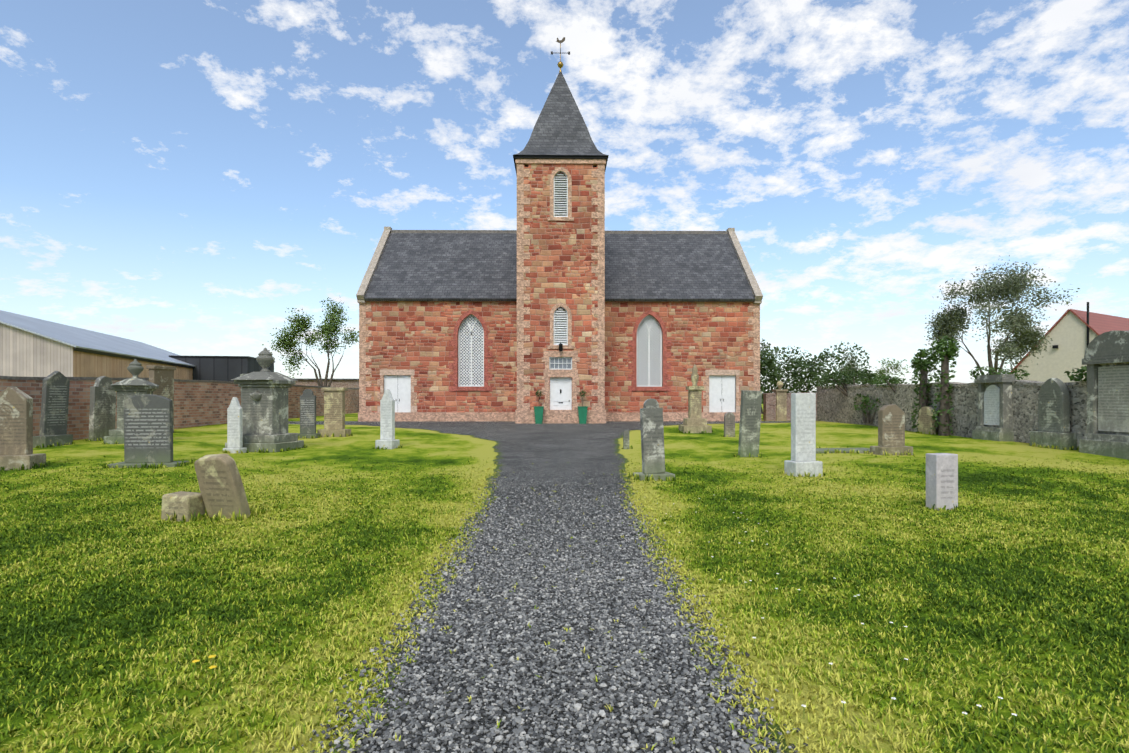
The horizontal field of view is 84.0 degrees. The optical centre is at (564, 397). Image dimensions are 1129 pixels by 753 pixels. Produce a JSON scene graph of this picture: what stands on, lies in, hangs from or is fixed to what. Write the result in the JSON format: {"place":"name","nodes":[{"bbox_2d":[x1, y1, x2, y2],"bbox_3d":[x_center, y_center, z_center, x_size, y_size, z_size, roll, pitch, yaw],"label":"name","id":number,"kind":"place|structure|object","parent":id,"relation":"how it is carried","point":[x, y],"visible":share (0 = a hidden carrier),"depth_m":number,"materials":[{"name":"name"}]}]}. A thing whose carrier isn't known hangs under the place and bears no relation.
{"place":"outdoors","nodes":[
{"label":"outdoors","id":0,"kind":"place"},
{"bbox_2d":[288,421,793,752],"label":"path gravel","id":1,"kind":"structure","parent":0,"point":[587,448],"depth_m":7.84,"materials":[{"name":"grey gravel"}]},
{"bbox_2d":[534,390,543,423],"bbox_3d":[-1.147,0.393,28.094,0.460,1.537,0.460,0,0,-1],"label":"planter","id":2,"kind":"object","parent":1,"relation":"on","point":[538,411],"visible":0.98,"depth_m":27.92,"materials":[{"name":"green plastic"}]},
{"bbox_2d":[292,469,808,752],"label":"loose stones","id":3,"kind":"object","parent":1,"relation":"on","point":[579,591],"visible":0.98,"depth_m":3.64,"materials":[{"name":"grey gravel"}]},
{"bbox_2d":[577,390,587,423],"bbox_3d":[0.813,0.396,28.118,0.460,1.531,0.460,0,0,-1],"label":"planter","id":4,"kind":"object","parent":1,"relation":"on","point":[582,412],"visible":0.98,"depth_m":27.94,"materials":[{"name":"green plastic"}]},
{"bbox_2d":[360,301,759,411],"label":"church walls","id":5,"kind":"structure","parent":0,"point":[417,336],"depth_m":30.90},
{"bbox_2d":[364,230,754,301],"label":"roof","id":6,"kind":"structure","parent":5,"relation":"on","point":[481,265],"depth_m":32.79,"materials":[{"name":"grey stone"}]},
{"bbox_2d":[384,165,734,411],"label":"windows and doors","id":7,"kind":"structure","parent":5,"relation":"in","point":[649,359],"depth_m":31.10,"materials":[{"name":"white wood"}]},
{"bbox_2d":[517,164,603,409],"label":"church tower walls","id":8,"kind":"structure","parent":0,"point":[560,262],"depth_m":28.43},
{"bbox_2d":[513,72,608,175],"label":"church spire","id":9,"kind":"structure","parent":8,"relation":"on","point":[560,130],"depth_m":29.07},
{"bbox_2d":[551,37,569,71],"bbox_3d":[-0.196,-16.595,30.401,0.714,1.793,0.642,0,0,41],"label":"weather vane","id":10,"kind":"object","parent":9,"relation":"on","point":[560,64],"visible":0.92,"depth_m":30.39,"materials":[{"name":"metal"}]},
{"bbox_2d":[0,404,1128,752],"bbox_3d":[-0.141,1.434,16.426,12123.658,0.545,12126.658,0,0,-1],"label":"ground","id":11,"kind":"structure","parent":0,"point":[714,448],"depth_m":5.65,"materials":[{"name":"green plant"}]},
{"bbox_2d":[0,387,45,469],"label":"gravestone","id":12,"kind":"object","parent":11,"relation":"on","point":[16,427],"visible":0.79,"depth_m":12.39,"materials":[{"name":"beige stone"}]},
{"bbox_2d":[33,371,72,447],"bbox_3d":[-13.900,0.345,17.053,0.400,2.164,0.800,0,0,9],"label":"gravestone","id":13,"kind":"object","parent":11,"relation":"on","point":[54,406],"visible":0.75,"depth_m":16.94,"materials":[{"name":"grey stone"}]},
{"bbox_2d":[0,310,194,379],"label":"barn","id":14,"kind":"structure","parent":11,"relation":"on","point":[32,347],"depth_m":37.55,"materials":[{"name":"metal"}]},
{"bbox_2d":[88,376,115,440],"bbox_3d":[-14.094,0.372,19.149,0.231,2.073,0.840,0,0,3],"label":"gravestone","id":15,"kind":"object","parent":11,"relation":"on","point":[102,412],"visible":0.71,"depth_m":19.01,"materials":[{"name":"grey stone"}]},
{"bbox_2d":[104,359,158,443],"bbox_3d":[-12.363,0.136,18.073,1.221,2.520,0.977,0,0,-16],"label":"monument","id":16,"kind":"object","parent":11,"relation":"on","point":[134,385],"visible":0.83,"depth_m":17.75,"materials":[{"name":"grey stone"}]},
{"bbox_2d":[107,394,188,467],"bbox_3d":[-8.293,0.704,12.523,1.250,1.551,0.600,0,0,-7],"label":"gravestone","id":17,"kind":"object","parent":11,"relation":"on","point":[148,428],"visible":0.79,"depth_m":12.44,"materials":[{"name":"grey stone"}]},
{"bbox_2d":[146,365,175,432],"bbox_3d":[-13.907,0.121,21.654,0.280,2.440,1.060,0,0,5],"label":"grave wallslab","id":18,"kind":"object","parent":11,"relation":"on","point":[162,377],"visible":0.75,"depth_m":21.60,"materials":[{"name":"beige stone"}]},
{"bbox_2d":[0,376,359,439],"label":"brick wall","id":19,"kind":"structure","parent":11,"relation":"on","point":[201,402],"depth_m":25.20,"materials":[{"name":"brown brick"}]},
{"bbox_2d":[161,491,204,521],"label":"grave block","id":20,"kind":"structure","parent":11,"relation":"on","point":[181,503],"depth_m":7.29,"materials":[{"name":"beige stone"}]},
{"bbox_2d":[169,355,274,381],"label":"dark shed","id":21,"kind":"structure","parent":11,"relation":"on","point":[222,368],"depth_m":57.71,"materials":[{"name":"black metal"}]},
{"bbox_2d":[194,454,250,518],"bbox_3d":[-4.044,1.111,7.433,0.533,0.921,0.400,0,0,13],"label":"gravestone","id":22,"kind":"object","parent":11,"relation":"on","point":[220,483],"visible":0.81,"depth_m":7.34,"materials":[{"name":"beige stone"}]},
{"bbox_2d":[223,397,246,452],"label":"gravestone","id":23,"kind":"object","parent":11,"relation":"on","point":[234,425],"visible":0.83,"depth_m":15.32,"materials":[{"name":"white stone"}]},
{"bbox_2d":[225,348,303,451],"bbox_3d":[-7.739,0.083,16.230,1.450,2.770,1.160,0,0,11],"label":"monument","id":24,"kind":"object","parent":11,"relation":"on","point":[265,405],"visible":0.96,"depth_m":15.91,"materials":[{"name":"grey stone"}]},
{"bbox_2d":[298,389,320,437],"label":"gravestone","id":25,"kind":"object","parent":11,"relation":"on","point":[308,413],"visible":0.77,"depth_m":19.98,"materials":[{"name":"grey stone"}]},
{"bbox_2d":[262,295,358,386],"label":"tree","id":26,"kind":"object","parent":11,"relation":"on","point":[329,331],"visible":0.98,"depth_m":44.73,"materials":[{"name":"green plant"}]},
{"bbox_2d":[293,378,358,387],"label":"boundary wall","id":27,"kind":"structure","parent":11,"relation":"on","point":[349,383],"depth_m":56.59,"materials":[{"name":"brick"}]},
{"bbox_2d":[317,387,350,436],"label":"gravestone","id":28,"kind":"object","parent":11,"relation":"on","point":[334,410],"visible":0.85,"depth_m":20.32,"materials":[{"name":"beige stone"}]},
{"bbox_2d":[375,389,399,448],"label":"gravestone","id":29,"kind":"object","parent":11,"relation":"on","point":[387,421],"visible":0.81,"depth_m":16.20,"materials":[{"name":"white stone"}]},
{"bbox_2d":[1,430,1078,521],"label":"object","id":30,"kind":"structure","parent":11,"relation":"on","point":[216,518],"depth_m":12.23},
{"bbox_2d":[356,159,762,423],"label":"stone trim","id":31,"kind":"structure","parent":11,"relation":"on","point":[524,413],"depth_m":30.55,"materials":[{"name":"red stone"}]},
{"bbox_2d":[192,498,1016,727],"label":"lawn flowers","id":32,"kind":"object","parent":11,"relation":"on","point":[212,667],"visible":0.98,"depth_m":3.45,"materials":[{"name":"white plant"}]},
{"bbox_2d":[623,430,628,448],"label":"gravestone","id":33,"kind":"object","parent":11,"relation":"on","point":[625,439],"visible":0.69,"depth_m":16.27,"materials":[{"name":"grey stone"}]},
{"bbox_2d":[633,399,674,480],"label":"grave slab","id":34,"kind":"structure","parent":11,"relation":"on","point":[652,437],"depth_m":10.70,"materials":[{"name":"grey stone"}]},
{"bbox_2d":[679,364,711,432],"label":"grave pillar","id":35,"kind":"structure","parent":11,"relation":"on","point":[694,422],"depth_m":22.79,"materials":[{"name":"beige stone"}]},
{"bbox_2d":[724,412,734,436],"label":"gravestone","id":36,"kind":"object","parent":11,"relation":"on","point":[729,424],"visible":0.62,"depth_m":20.14,"materials":[{"name":"beige stone"}]},
{"bbox_2d":[738,390,761,456],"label":"grave slab","id":37,"kind":"structure","parent":11,"relation":"on","point":[750,421],"depth_m":14.28,"materials":[{"name":"grey stone"}]},
{"bbox_2d":[772,381,787,420],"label":"gate pier","id":38,"kind":"structure","parent":11,"relation":"on","point":[781,404],"depth_m":31.82,"materials":[{"name":"beige stone"}]},
{"bbox_2d":[760,339,819,413],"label":"bush","id":39,"kind":"object","parent":11,"relation":"on","point":[766,366],"visible":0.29,"depth_m":44.78,"materials":[{"name":"green plant"}]},
{"bbox_2d":[763,393,816,420],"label":"cross wall","id":40,"kind":"structure","parent":11,"relation":"on","point":[769,406],"depth_m":31.94,"materials":[{"name":"stone"}]},
{"bbox_2d":[784,393,822,476],"bbox_3d":[4.371,0.728,11.482,0.560,1.630,0.360,0,0,-15],"label":"gravestone","id":41,"kind":"object","parent":11,"relation":"on","point":[802,461],"visible":0.83,"depth_m":11.39,"materials":[{"name":"white stone"}]},
{"bbox_2d":[767,341,880,392],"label":"bush","id":42,"kind":"object","parent":11,"relation":"on","point":[814,365],"visible":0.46,"depth_m":45.92,"materials":[{"name":"green plant"}]},
{"bbox_2d":[816,448,869,453],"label":"kerb","id":43,"kind":"structure","parent":11,"relation":"on","point":[847,450],"depth_m":15.40,"materials":[{"name":"grey stone"}]},
{"bbox_2d":[838,351,865,384],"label":"tree","id":44,"kind":"object","parent":11,"relation":"on","point":[850,363],"visible":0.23,"depth_m":52.05,"materials":[{"name":"green plant"}]},
{"bbox_2d":[866,358,908,383],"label":"bush","id":45,"kind":"object","parent":11,"relation":"on","point":[881,372],"visible":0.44,"depth_m":53.73,"materials":[{"name":"green plant"}]},
{"bbox_2d":[870,404,912,454],"bbox_3d":[7.779,0.810,14.925,0.840,1.318,0.420,0,0,-11],"label":"gravestone","id":46,"kind":"object","parent":11,"relation":"on","point":[891,428],"visible":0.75,"depth_m":14.83,"materials":[{"name":"beige stone"}]},
{"bbox_2d":[909,348,938,427],"bbox_3d":[12.827,-0.162,22.394,0.961,3.219,0.904,0,0,-1],"label":"ivy stump","id":47,"kind":"object","parent":11,"relation":"on","point":[923,367],"visible":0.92,"depth_m":22.29,"materials":[{"name":"green plant"}]},
{"bbox_2d":[918,406,935,434],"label":"gravestone","id":48,"kind":"object","parent":11,"relation":"on","point":[925,421],"visible":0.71,"depth_m":21.77,"materials":[{"name":"beige stone"}]},
{"bbox_2d":[926,453,957,510],"bbox_3d":[4.864,1.135,8.088,0.310,0.830,0.200,0,0,-9],"label":"granite grave","id":49,"kind":"object","parent":11,"relation":"on","point":[941,480],"visible":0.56,"depth_m":8.00,"materials":[{"name":"white stone"}]},
{"bbox_2d":[929,336,960,435],"bbox_3d":[12.824,-0.326,21.094,0.943,3.577,0.968,0,0,-1],"label":"ivy stump","id":50,"kind":"object","parent":11,"relation":"on","point":[948,353],"visible":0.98,"depth_m":20.98,"materials":[{"name":"green plant"}]},
{"bbox_2d":[816,380,1086,446],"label":"rubble wall","id":51,"kind":"structure","parent":11,"relation":"on","point":[835,405],"depth_m":20.81,"materials":[{"name":"grey stone"}]},
{"bbox_2d":[813,370,873,396],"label":"wall plants","id":52,"kind":"object","parent":51,"relation":"on","point":[839,387],"depth_m":28.63,"materials":[{"name":"green plant"}]},
{"bbox_2d":[854,393,883,423],"bbox_3d":[12.878,0.442,26.588,0.465,1.322,2.421,0,0,-1],"label":"shrub","id":53,"kind":"object","parent":51,"relation":"attached to","point":[866,419],"visible":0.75,"depth_m":26.55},
{"bbox_2d":[867,375,938,392],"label":"wall plants","id":54,"kind":"object","parent":51,"relation":"on","point":[895,379],"depth_m":24.63,"materials":[{"name":"green plant"}]},
{"bbox_2d":[969,366,1029,383],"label":"wall plants","id":55,"kind":"object","parent":51,"relation":"on","point":[974,374],"depth_m":19.49,"materials":[{"name":"green plant"}]},
{"bbox_2d":[1063,365,1086,382],"bbox_3d":[13.660,-0.430,15.697,2.073,0.915,0.727,0,0,-1],"label":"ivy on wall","id":56,"kind":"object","parent":51,"relation":"on","point":[1081,372],"visible":0.19,"depth_m":15.73,"materials":[{"name":"green plant"}]},
{"bbox_2d":[972,374,1015,441],"bbox_3d":[12.841,0.346,18.788,0.480,2.070,1.210,0,0,-1],"label":"gravestone","id":57,"kind":"object","parent":11,"relation":"on","point":[995,407],"visible":0.94,"depth_m":18.60,"materials":[{"name":"grey stone"}]},
{"bbox_2d":[924,255,1079,374],"bbox_3d":[24.796,-3.419,35.270,6.661,9.598,7.888,0,0,-1],"label":"tree","id":58,"kind":"object","parent":11,"relation":"on","point":[1014,285],"visible":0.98,"depth_m":35.28,"materials":[{"name":"green plant"}]},
{"bbox_2d":[1030,378,1076,449],"bbox_3d":[12.859,0.455,16.488,0.500,1.957,1.000,0,0,-3],"label":"gravestone","id":59,"kind":"object","parent":11,"relation":"on","point":[1054,412],"visible":0.83,"depth_m":16.31,"materials":[{"name":"grey stone"}]},
{"bbox_2d":[1011,302,1128,382],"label":"cream house","id":60,"kind":"structure","parent":11,"relation":"on","point":[1072,333],"depth_m":40.80,"materials":[{"name":"beige paint"}]},
{"bbox_2d":[1079,330,1128,459],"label":"big grave monument","id":61,"kind":"object","parent":11,"relation":"on","point":[1105,360],"visible":0.96,"depth_m":14.67,"materials":[{"name":"grey stone"}]},
{"bbox_2d":[0,0,1128,392],"label":"sky","id":62,"kind":"structure","parent":0,"point":[179,177],"materials":[{"name":"blue"}]}
]}

